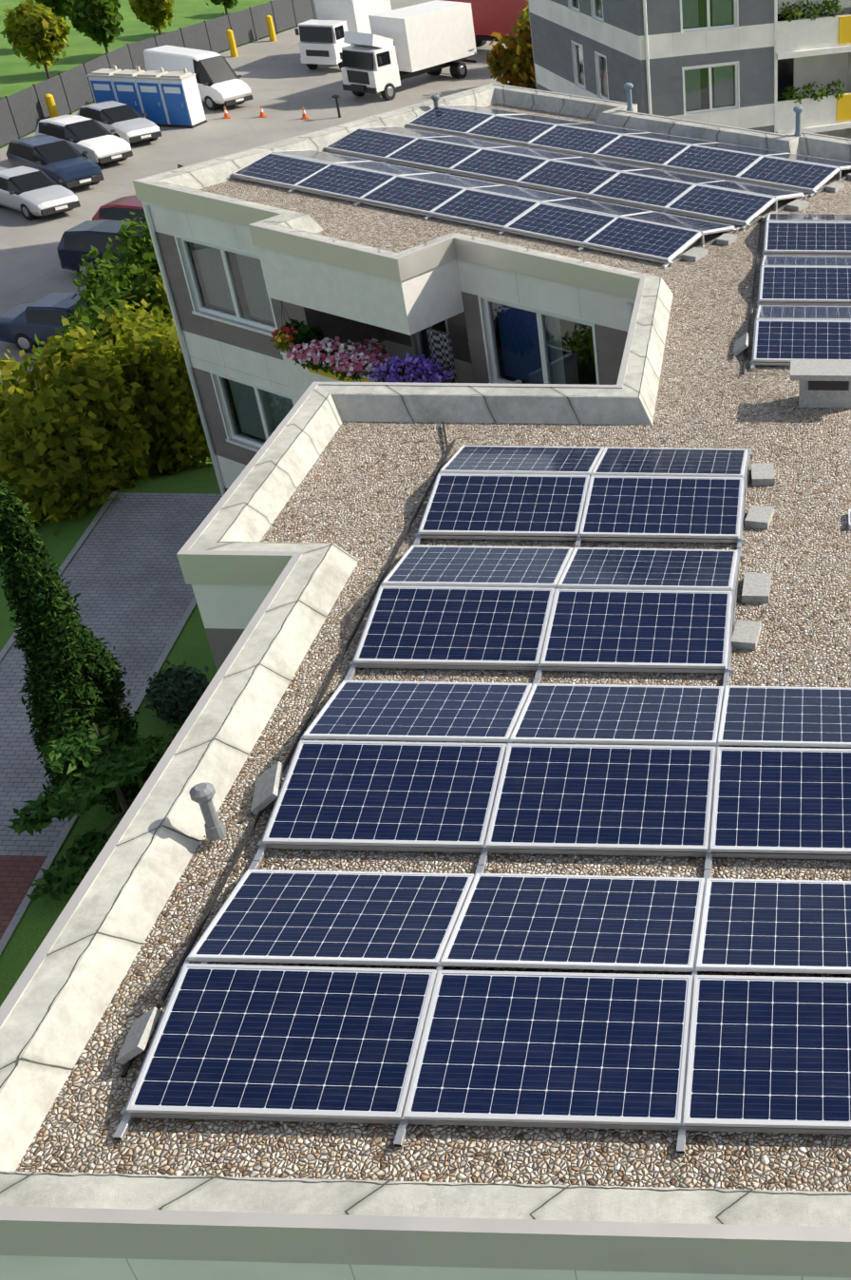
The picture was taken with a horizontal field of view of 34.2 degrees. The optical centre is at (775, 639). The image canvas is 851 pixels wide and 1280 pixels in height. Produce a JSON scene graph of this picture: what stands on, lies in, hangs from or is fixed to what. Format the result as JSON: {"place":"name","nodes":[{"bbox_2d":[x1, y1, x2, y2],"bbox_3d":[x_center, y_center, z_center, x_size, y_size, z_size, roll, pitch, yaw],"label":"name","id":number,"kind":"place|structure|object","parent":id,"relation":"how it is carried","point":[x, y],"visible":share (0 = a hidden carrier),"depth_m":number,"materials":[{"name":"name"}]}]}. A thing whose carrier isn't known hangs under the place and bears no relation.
{"place":"outdoors","nodes":[
{"label":"outdoors","id":0,"kind":"place"},
{"bbox_2d":[0,492,222,856],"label":"path","id":1,"kind":"structure","parent":0,"point":[123,571],"depth_m":24.65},
{"bbox_2d":[0,855,47,939],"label":"brick paving","id":2,"kind":"structure","parent":1,"relation":"on","point":[18,874],"depth_m":19.80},
{"bbox_2d":[0,0,298,1007],"bbox_3d":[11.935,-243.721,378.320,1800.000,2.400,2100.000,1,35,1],"label":"terrain","id":3,"kind":"structure","parent":0,"point":[36,922],"depth_m":26.52,"materials":[{"name":"green plant"}]},
{"bbox_2d":[0,0,71,78],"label":"lawn tree","id":4,"kind":"object","parent":3,"relation":"on","point":[30,28],"depth_m":67.11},
{"bbox_2d":[0,380,131,536],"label":"bank shrub","id":5,"kind":"object","parent":3,"relation":"on","point":[52,460],"visible":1,"depth_m":25.75,"materials":[{"name":"plant"}]},
{"bbox_2d":[0,477,141,817],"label":"thuja","id":6,"kind":"object","parent":3,"relation":"on","point":[74,676],"depth_m":19.08,"materials":[{"name":"plant"}]},
{"bbox_2d":[19,318,162,491],"bbox_3d":[-14.819,-4.752,27.921,2.294,3.973,3.102,-23,40,-29],"label":"bank shrub","id":7,"kind":"object","parent":3,"relation":"on","point":[79,367],"depth_m":27.38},
{"bbox_2d":[6,717,176,905],"bbox_3d":[-10.062,2.245,19.901,3.129,2.400,3.268,1,35,1],"label":"shrub","id":8,"kind":"object","parent":3,"relation":"on","point":[79,790],"depth_m":19.31,"materials":[{"name":"plant"}]},
{"bbox_2d":[67,0,124,53],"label":"lawn tree","id":9,"kind":"object","parent":3,"relation":"on","point":[98,22],"depth_m":72.38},
{"bbox_2d":[0,595,196,955],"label":"path kerb","id":10,"kind":"structure","parent":3,"relation":"on","point":[20,911],"depth_m":20.49,"materials":[{"name":"concrete"}]},
{"bbox_2d":[60,287,151,335],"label":"bank shrub","id":11,"kind":"object","parent":3,"relation":"on","point":[93,309],"depth_m":34.49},
{"bbox_2d":[93,293,157,362],"bbox_3d":[-16.664,-7.040,34.207,2.750,4.108,3.153,1,35,1],"label":"bank shrub","id":12,"kind":"object","parent":3,"relation":"on","point":[113,319],"visible":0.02,"depth_m":33.45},
{"bbox_2d":[95,322,205,480],"bbox_3d":[-14.341,-5.396,29.592,2.370,3.877,2.645,1,35,1],"label":"bank shrub","id":13,"kind":"object","parent":3,"relation":"on","point":[168,427],"depth_m":29.14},
{"bbox_2d":[127,0,174,35],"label":"lawn tree","id":14,"kind":"object","parent":3,"relation":"on","point":[156,13],"depth_m":76.87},
{"bbox_2d":[0,0,317,146],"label":"fence","id":15,"kind":"object","parent":3,"relation":"on","point":[23,112],"visible":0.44,"depth_m":71.51,"materials":[{"name":"concrete"}]},
{"bbox_2d":[124,305,211,467],"bbox_3d":[-14.170,-6.188,31.268,2.749,4.428,3.510,1,35,1],"label":"bank shrub","id":16,"kind":"object","parent":3,"relation":"on","point":[166,332],"depth_m":30.01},
{"bbox_2d":[143,660,210,728],"bbox_3d":[-10.188,0.940,22.199,1.191,1.095,1.128,1,35,1],"label":"ball shrub","id":17,"kind":"object","parent":3,"relation":"on","point":[184,701],"visible":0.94,"depth_m":21.94,"materials":[{"name":"green plant"}]},
{"bbox_2d":[191,584,272,670],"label":"wall","id":18,"kind":"structure","parent":3,"relation":"on","point":[227,612],"depth_m":13.05,"materials":[{"name":"white"}]},
{"bbox_2d":[0,1255,850,1279],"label":"wall","id":19,"kind":"structure","parent":3,"relation":"on","point":[31,1268],"depth_m":7.21,"materials":[{"name":"white"}]},
{"bbox_2d":[485,14,536,89],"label":"tree","id":20,"kind":"object","parent":3,"relation":"on","point":[514,59],"visible":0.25,"depth_m":68.80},
{"bbox_2d":[636,0,774,133],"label":"building wall","id":21,"kind":"structure","parent":3,"relation":"on","point":[712,61],"depth_m":44.97,"materials":[{"name":"white"}]},
{"bbox_2d":[141,200,306,491],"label":"wall","id":22,"kind":"structure","parent":0,"point":[229,314],"depth_m":24.30,"materials":[{"name":"white"}]},
{"bbox_2d":[142,0,651,496],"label":"drain pipes","id":23,"kind":"object","parent":22,"relation":"attached to","point":[184,348],"visible":0.38,"depth_m":25.43,"materials":[{"name":"silver metal"}]},
{"bbox_2d":[0,0,510,389],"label":"asphalt","id":24,"kind":"structure","parent":0,"point":[281,81],"depth_m":62.95,"materials":[{"name":"asphalt"}]},
{"bbox_2d":[0,166,80,220],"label":"silver car","id":25,"kind":"object","parent":24,"relation":"on","point":[29,193],"visible":1,"depth_m":51.12,"materials":[{"name":"white paint"}]},
{"bbox_2d":[0,292,90,353],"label":"dark car","id":26,"kind":"object","parent":24,"relation":"on","point":[22,325],"visible":0.38,"depth_m":39.47,"materials":[{"name":"blue paint"}]},
{"bbox_2d":[6,134,104,188],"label":"navy car","id":27,"kind":"object","parent":24,"relation":"on","point":[55,159],"visible":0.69,"depth_m":54.35,"materials":[{"name":"blue paint"}]},
{"bbox_2d":[35,114,133,164],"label":"car","id":28,"kind":"object","parent":24,"relation":"on","point":[98,142],"visible":0.67,"depth_m":57.38,"materials":[{"name":"white paint"}]},
{"bbox_2d":[57,219,145,277],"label":"dark car","id":29,"kind":"object","parent":24,"relation":"on","point":[95,234],"visible":0.23,"depth_m":44.80,"materials":[{"name":"blue paint"}]},
{"bbox_2d":[76,100,161,142],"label":"silver car","id":30,"kind":"object","parent":24,"relation":"on","point":[127,124],"visible":0.73,"depth_m":60.46,"materials":[{"name":"white paint"}]},
{"bbox_2d":[92,194,146,223],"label":"red car","id":31,"kind":"object","parent":24,"relation":"on","point":[120,208],"visible":0.19,"depth_m":47.83,"materials":[{"name":"red paint"}]},
{"bbox_2d":[68,242,172,327],"bbox_3d":[-18.281,-8.768,36.431,2.914,4.592,3.436,1,35,1],"label":"bank shrub","id":32,"kind":"object","parent":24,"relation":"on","point":[142,288],"depth_m":35.90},
{"bbox_2d":[106,211,169,316],"bbox_3d":[-18.358,-10.427,38.547,2.695,4.922,2.960,1,35,1],"label":"bank shrub","id":33,"kind":"object","parent":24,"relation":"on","point":[131,249],"depth_m":37.20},
{"bbox_2d":[86,65,207,128],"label":"portable toilets","id":34,"kind":"object","parent":24,"relation":"on","point":[161,97],"visible":0.85,"depth_m":62.96,"materials":[{"name":"blue"}]},
{"bbox_2d":[143,44,253,110],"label":"white van","id":35,"kind":"object","parent":24,"relation":"on","point":[219,81],"visible":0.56,"depth_m":66.21,"materials":[{"name":"white paint"}]},
{"bbox_2d":[294,0,391,69],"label":"truck","id":36,"kind":"object","parent":24,"relation":"on","point":[322,40],"visible":0.6,"depth_m":73.77,"materials":[{"name":"white paint"}]},
{"bbox_2d":[339,0,477,99],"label":"truck","id":37,"kind":"object","parent":24,"relation":"on","point":[393,49],"visible":1,"depth_m":68.81,"materials":[{"name":"white paint"}]},
{"bbox_2d":[441,0,528,46],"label":"red truck","id":38,"kind":"object","parent":24,"relation":"on","point":[491,16],"visible":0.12,"depth_m":77.11,"materials":[{"name":"red paint"}]},
{"bbox_2d":[529,0,643,113],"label":"building wall","id":39,"kind":"structure","parent":24,"relation":"on","point":[587,47],"depth_m":47.56,"materials":[{"name":"white"}]},
{"bbox_2d":[774,0,850,138],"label":"grey block balconies","id":40,"kind":"structure","parent":24,"relation":"on","point":[817,50],"depth_m":47.56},
{"bbox_2d":[779,0,846,103],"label":"plants","id":41,"kind":"object","parent":40,"relation":"on","point":[831,6],"visible":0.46,"depth_m":46.16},
{"bbox_2d":[15,103,850,1192],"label":"roof gravel","id":42,"kind":"structure","parent":0,"point":[360,491],"depth_m":11.56,"materials":[{"name":"gravel"}]},
{"bbox_2d":[189,782,226,840],"bbox_3d":[-4.201,1.267,9.620,0.172,0.470,0.172,1,35,1],"label":"vent pipe","id":43,"kind":"object","parent":42,"relation":"on","point":[202,794],"visible":1,"depth_m":9.57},
{"bbox_2d":[120,421,456,1077],"bbox_3d":[-4.037,0.028,11.898,0.278,0.033,9.404,1,35,1],"label":"lightning conductor cable","id":44,"kind":"object","parent":42,"relation":"on","point":[197,934],"visible":1,"depth_m":10.65,"materials":[{"name":"grey plastic"}]},
{"bbox_2d":[0,82,850,1277],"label":"parapet","id":45,"kind":"structure","parent":42,"relation":"part of","point":[63,992],"depth_m":8.75,"materials":[{"name":"concrete"}]},
{"bbox_2d":[113,125,850,1155],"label":"solar panel mount","id":46,"kind":"object","parent":42,"relation":"on","point":[744,635],"visible":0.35,"depth_m":11.55,"materials":[{"name":"silver metal"}]},
{"bbox_2d":[231,152,330,187],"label":"panel","id":47,"kind":"object","parent":46,"relation":"on","point":[282,169],"visible":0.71,"depth_m":24.62,"materials":[{"name":"glass"}]},
{"bbox_2d":[126,963,437,1119],"bbox_3d":[-3.037,2.483,8.091,1.650,0.036,0.992,1,45,1],"label":"panel","id":48,"kind":"object","parent":46,"relation":"on","point":[284,1041],"visible":0.92,"depth_m":8.05,"materials":[{"name":"glass"}]},
{"bbox_2d":[188,869,475,966],"bbox_3d":[-3.010,1.898,8.945,1.650,0.035,0.992,1,25,1],"label":"panel","id":49,"kind":"object","parent":46,"relation":"on","point":[372,918],"visible":1,"depth_m":8.89,"materials":[{"name":"blue glass"}]},
{"bbox_2d":[294,163,396,200],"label":"panel","id":50,"kind":"object","parent":46,"relation":"on","point":[345,181],"visible":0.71,"depth_m":23.93,"materials":[{"name":"blue glass"}]},
{"bbox_2d":[324,128,418,159],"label":"panel","id":51,"kind":"object","parent":46,"relation":"on","point":[373,143],"visible":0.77,"depth_m":26.23,"materials":[{"name":"glass"}]},
{"bbox_2d":[262,740,506,847],"bbox_3d":[-2.976,1.171,9.996,1.650,0.036,0.992,1,45,1],"label":"panel","id":52,"kind":"object","parent":46,"relation":"on","point":[395,793],"visible":0.92,"depth_m":9.96,"materials":[{"name":"blue glass"}]},
{"bbox_2d":[334,160,437,175],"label":"panel","id":53,"kind":"object","parent":46,"relation":"on","point":[386,168],"visible":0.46,"depth_m":24.65,"materials":[{"name":"blue metal"}]},
{"bbox_2d":[360,175,466,213],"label":"panel","id":54,"kind":"object","parent":46,"relation":"on","point":[413,195],"visible":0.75,"depth_m":23.24,"materials":[{"name":"blue glass"}]},
{"bbox_2d":[303,680,532,742],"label":"panel","id":55,"kind":"object","parent":46,"relation":"on","point":[421,711],"visible":1,"depth_m":10.79,"materials":[{"name":"blue glass"}]},
{"bbox_2d":[385,137,481,171],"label":"panel","id":56,"kind":"object","parent":46,"relation":"on","point":[434,154],"visible":0.92,"depth_m":25.54,"materials":[{"name":"glass"}]},
{"bbox_2d":[406,106,495,134],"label":"panel","id":57,"kind":"object","parent":46,"relation":"on","point":[451,120],"visible":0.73,"depth_m":27.84,"materials":[{"name":"glass"}]},
{"bbox_2d":[400,172,503,189],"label":"panel","id":58,"kind":"object","parent":46,"relation":"on","point":[453,181],"visible":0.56,"depth_m":23.98,"materials":[{"name":"blue glass"}]},
{"bbox_2d":[353,585,554,666],"bbox_3d":[-2.914,-0.140,11.897,1.650,0.036,0.992,1,45,1],"label":"panel","id":59,"kind":"object","parent":46,"relation":"on","point":[461,625],"visible":0.96,"depth_m":11.86,"materials":[{"name":"glass"}]},
{"bbox_2d":[382,545,573,588],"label":"panel","id":60,"kind":"object","parent":46,"relation":"on","point":[478,566],"visible":1,"depth_m":12.68,"materials":[{"name":"blue glass"}]},
{"bbox_2d":[430,189,539,228],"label":"panel","id":61,"kind":"object","parent":46,"relation":"on","point":[489,209],"visible":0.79,"depth_m":22.55,"materials":[{"name":"blue glass"}]},
{"bbox_2d":[450,148,549,182],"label":"panel","id":62,"kind":"object","parent":46,"relation":"on","point":[500,165],"visible":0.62,"depth_m":24.85,"materials":[{"name":"blue glass"}]},
{"bbox_2d":[419,473,590,535],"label":"panel","id":63,"kind":"object","parent":46,"relation":"on","point":[524,505],"visible":1,"depth_m":13.74,"materials":[{"name":"blue glass"}]},
{"bbox_2d":[466,114,556,144],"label":"panel","id":64,"kind":"object","parent":46,"relation":"on","point":[511,129],"visible":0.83,"depth_m":27.16,"materials":[{"name":"blue glass"}]},
{"bbox_2d":[440,445,604,475],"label":"panel","id":65,"kind":"object","parent":46,"relation":"on","point":[523,460],"visible":0.94,"depth_m":14.56,"materials":[{"name":"blue glass"}]},
{"bbox_2d":[469,184,575,203],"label":"panel","id":66,"kind":"object","parent":46,"relation":"on","point":[524,193],"visible":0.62,"depth_m":23.27,"materials":[{"name":"blue glass"}]},
{"bbox_2d":[403,970,692,1126],"bbox_3d":[-1.371,2.511,8.060,1.650,0.036,0.992,1,44,1],"label":"panel","id":67,"kind":"object","parent":46,"relation":"on","point":[563,1047],"visible":0.94,"depth_m":8.02,"materials":[{"name":"glass"}]},
{"bbox_2d":[505,202,617,245],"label":"panel","id":68,"kind":"object","parent":46,"relation":"on","point":[563,223],"visible":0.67,"depth_m":21.86,"materials":[{"name":"blue glass"}]},
{"bbox_2d":[517,159,619,195],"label":"panel","id":69,"kind":"object","parent":46,"relation":"on","point":[570,178],"visible":0.96,"depth_m":24.16,"materials":[{"name":"blue glass"}]},
{"bbox_2d":[440,873,705,972],"bbox_3d":[-1.344,1.921,8.910,1.650,0.037,0.992,1,25,1],"label":"panel","id":70,"kind":"object","parent":46,"relation":"on","point":[582,922],"visible":0.98,"depth_m":8.85,"materials":[{"name":"blue glass"}]},
{"bbox_2d":[528,124,621,155],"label":"panel","id":71,"kind":"object","parent":46,"relation":"on","point":[576,140],"visible":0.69,"depth_m":26.46,"materials":[{"name":"blue glass"}]},
{"bbox_2d":[542,197,653,216],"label":"panel","id":72,"kind":"object","parent":46,"relation":"on","point":[599,207],"visible":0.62,"depth_m":22.56,"materials":[{"name":"blue glass"}]},
{"bbox_2d":[485,743,715,851],"bbox_3d":[-1.309,1.194,9.958,1.650,0.035,0.992,1,45,1],"label":"panel","id":73,"kind":"object","parent":46,"relation":"on","point":[602,797],"visible":0.98,"depth_m":9.92,"materials":[{"name":"blue glass"}]},
{"bbox_2d":[510,683,724,745],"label":"panel","id":74,"kind":"object","parent":46,"relation":"on","point":[628,715],"visible":1,"depth_m":10.75,"materials":[{"name":"blue glass"}]},
{"bbox_2d":[540,588,731,668],"bbox_3d":[-1.246,-0.114,11.861,1.650,0.036,0.992,1,44,1],"label":"panel","id":75,"kind":"object","parent":46,"relation":"on","point":[639,628],"visible":0.98,"depth_m":11.82,"materials":[{"name":"blue glass"}]},
{"bbox_2d":[594,134,689,166],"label":"panel","id":76,"kind":"object","parent":46,"relation":"on","point":[643,150],"visible":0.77,"depth_m":25.78,"materials":[{"name":"glass"}]},
{"bbox_2d":[584,216,701,261],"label":"panel","id":77,"kind":"object","parent":46,"relation":"on","point":[646,238],"visible":0.94,"depth_m":21.16,"materials":[{"name":"blue glass"}]},
{"bbox_2d":[590,171,695,209],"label":"panel","id":78,"kind":"object","parent":46,"relation":"on","point":[643,190],"visible":0.85,"depth_m":23.47,"materials":[{"name":"blue glass"}]},
{"bbox_2d":[557,547,737,591],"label":"panel","id":79,"kind":"object","parent":46,"relation":"on","point":[649,568],"visible":0.88,"depth_m":12.65,"materials":[{"name":"glass"}]},
{"bbox_2d":[579,475,744,538],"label":"panel","id":80,"kind":"object","parent":46,"relation":"on","point":[666,506],"visible":1,"depth_m":13.70,"materials":[{"name":"glass"}]},
{"bbox_2d":[592,447,747,477],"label":"panel","id":81,"kind":"object","parent":46,"relation":"on","point":[672,462],"visible":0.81,"depth_m":14.53,"materials":[{"name":"glass"}]},
{"bbox_2d":[620,210,734,232],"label":"panel","id":82,"kind":"object","parent":46,"relation":"on","point":[686,222],"visible":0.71,"depth_m":21.90,"materials":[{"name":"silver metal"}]},
{"bbox_2d":[664,144,763,178],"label":"panel","id":83,"kind":"object","parent":46,"relation":"on","point":[728,163],"visible":0.96,"depth_m":25.08,"materials":[{"name":"glass"}]},
{"bbox_2d":[666,184,775,224],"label":"panel","id":84,"kind":"object","parent":46,"relation":"on","point":[731,205],"visible":1,"depth_m":22.78,"materials":[{"name":"glass"}]},
{"bbox_2d":[698,180,803,198],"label":"panel","id":85,"kind":"object","parent":46,"relation":"on","point":[776,193],"visible":0.85,"depth_m":23.46,"materials":[{"name":"blue metal"}]},
{"bbox_2d":[684,974,850,1128],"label":"panel","id":86,"kind":"object","parent":46,"relation":"on","point":[771,1051],"visible":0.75,"depth_m":7.99,"materials":[{"name":"glass"}]},
{"bbox_2d":[696,878,850,974],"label":"panel","id":87,"kind":"object","parent":46,"relation":"on","point":[776,926],"visible":1,"depth_m":8.82,"materials":[{"name":"glass"}]},
{"bbox_2d":[710,746,850,854],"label":"panel","id":88,"kind":"object","parent":46,"relation":"on","point":[784,800],"visible":1,"depth_m":9.89,"materials":[{"name":"glass"}]},
{"bbox_2d":[718,685,850,747],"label":"panel","id":89,"kind":"object","parent":46,"relation":"on","point":[786,716],"visible":1,"depth_m":10.72,"materials":[{"name":"glass"}]},
{"bbox_2d":[737,155,839,191],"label":"panel","id":90,"kind":"object","parent":46,"relation":"on","point":[792,174],"visible":1,"depth_m":24.39,"materials":[{"name":"glass"}]},
{"bbox_2d":[753,319,850,362],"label":"panel","id":91,"kind":"object","parent":46,"relation":"on","point":[782,340],"visible":0.96,"depth_m":17.53,"materials":[{"name":"glass"}]},
{"bbox_2d":[757,305,850,320],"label":"panel","id":92,"kind":"object","parent":46,"relation":"on","point":[802,313],"visible":0.83,"depth_m":18.34,"materials":[{"name":"glass"}]},
{"bbox_2d":[760,266,850,302],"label":"panel","id":93,"kind":"object","parent":46,"relation":"on","point":[806,284],"visible":1,"depth_m":19.36,"materials":[{"name":"glass"}]},
{"bbox_2d":[762,255,850,267],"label":"panel","id":94,"kind":"object","parent":46,"relation":"on","point":[809,260],"visible":0.81,"depth_m":20.24,"materials":[{"name":"blue metal"}]},
{"bbox_2d":[764,221,850,252],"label":"panel","id":95,"kind":"object","parent":46,"relation":"on","point":[792,237],"visible":1,"depth_m":21.22,"materials":[{"name":"glass"}]},
{"bbox_2d":[767,213,850,222],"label":"panel","id":96,"kind":"object","parent":46,"relation":"on","point":[825,218],"visible":0.88,"depth_m":21.98,"materials":[{"name":"blue metal"}]},
{"bbox_2d":[790,359,850,408],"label":"roof chimney","id":97,"kind":"object","parent":42,"relation":"on","point":[825,383],"visible":1,"depth_m":16.06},
{"bbox_2d":[457,259,635,384],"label":"wall","id":98,"kind":"structure","parent":0,"point":[525,329],"depth_m":21.10,"materials":[{"name":"white"}]},
{"bbox_2d":[256,246,410,335],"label":"canopy fascia","id":99,"kind":"structure","parent":98,"relation":"attached to","point":[358,296],"depth_m":21.07,"materials":[{"name":"white paint"}]},
{"bbox_2d":[280,350,521,405],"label":"balcony","id":100,"kind":"structure","parent":98,"relation":"attached to","point":[300,379],"depth_m":22.67,"materials":[{"name":"white paint"}]},
{"bbox_2d":[286,335,389,376],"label":"flowers","id":101,"kind":"object","parent":100,"relation":"on","point":[327,345],"visible":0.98,"depth_m":21.82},
{"bbox_2d":[304,306,388,362],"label":"wall","id":102,"kind":"structure","parent":100,"relation":"attached to","point":[343,329],"depth_m":23.66,"materials":[{"name":"white"}]},
{"bbox_2d":[295,344,458,382],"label":"flowers","id":103,"kind":"object","parent":100,"relation":"on","point":[311,365],"visible":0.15,"depth_m":21.78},
{"bbox_2d":[366,351,453,382],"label":"flowers","id":104,"kind":"object","parent":100,"relation":"on","point":[429,366],"visible":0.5,"depth_m":20.94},
{"bbox_2d":[384,311,474,382],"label":"wall","id":105,"kind":"structure","parent":100,"relation":"attached to","point":[400,345],"depth_m":24.04,"materials":[{"name":"white"}]},
{"bbox_2d":[422,327,457,382],"bbox_3d":[-6.061,-4.809,23.059,0.500,1.250,0.550,19,39,26],"label":"chair","id":106,"kind":"object","parent":100,"relation":"on","point":[441,345],"visible":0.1,"depth_m":23.02,"materials":[{"name":"grey wicker"}]},
{"bbox_2d":[401,259,464,335],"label":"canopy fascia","id":107,"kind":"structure","parent":98,"relation":"attached to","point":[432,296],"depth_m":20.81,"materials":[{"name":"white paint"}]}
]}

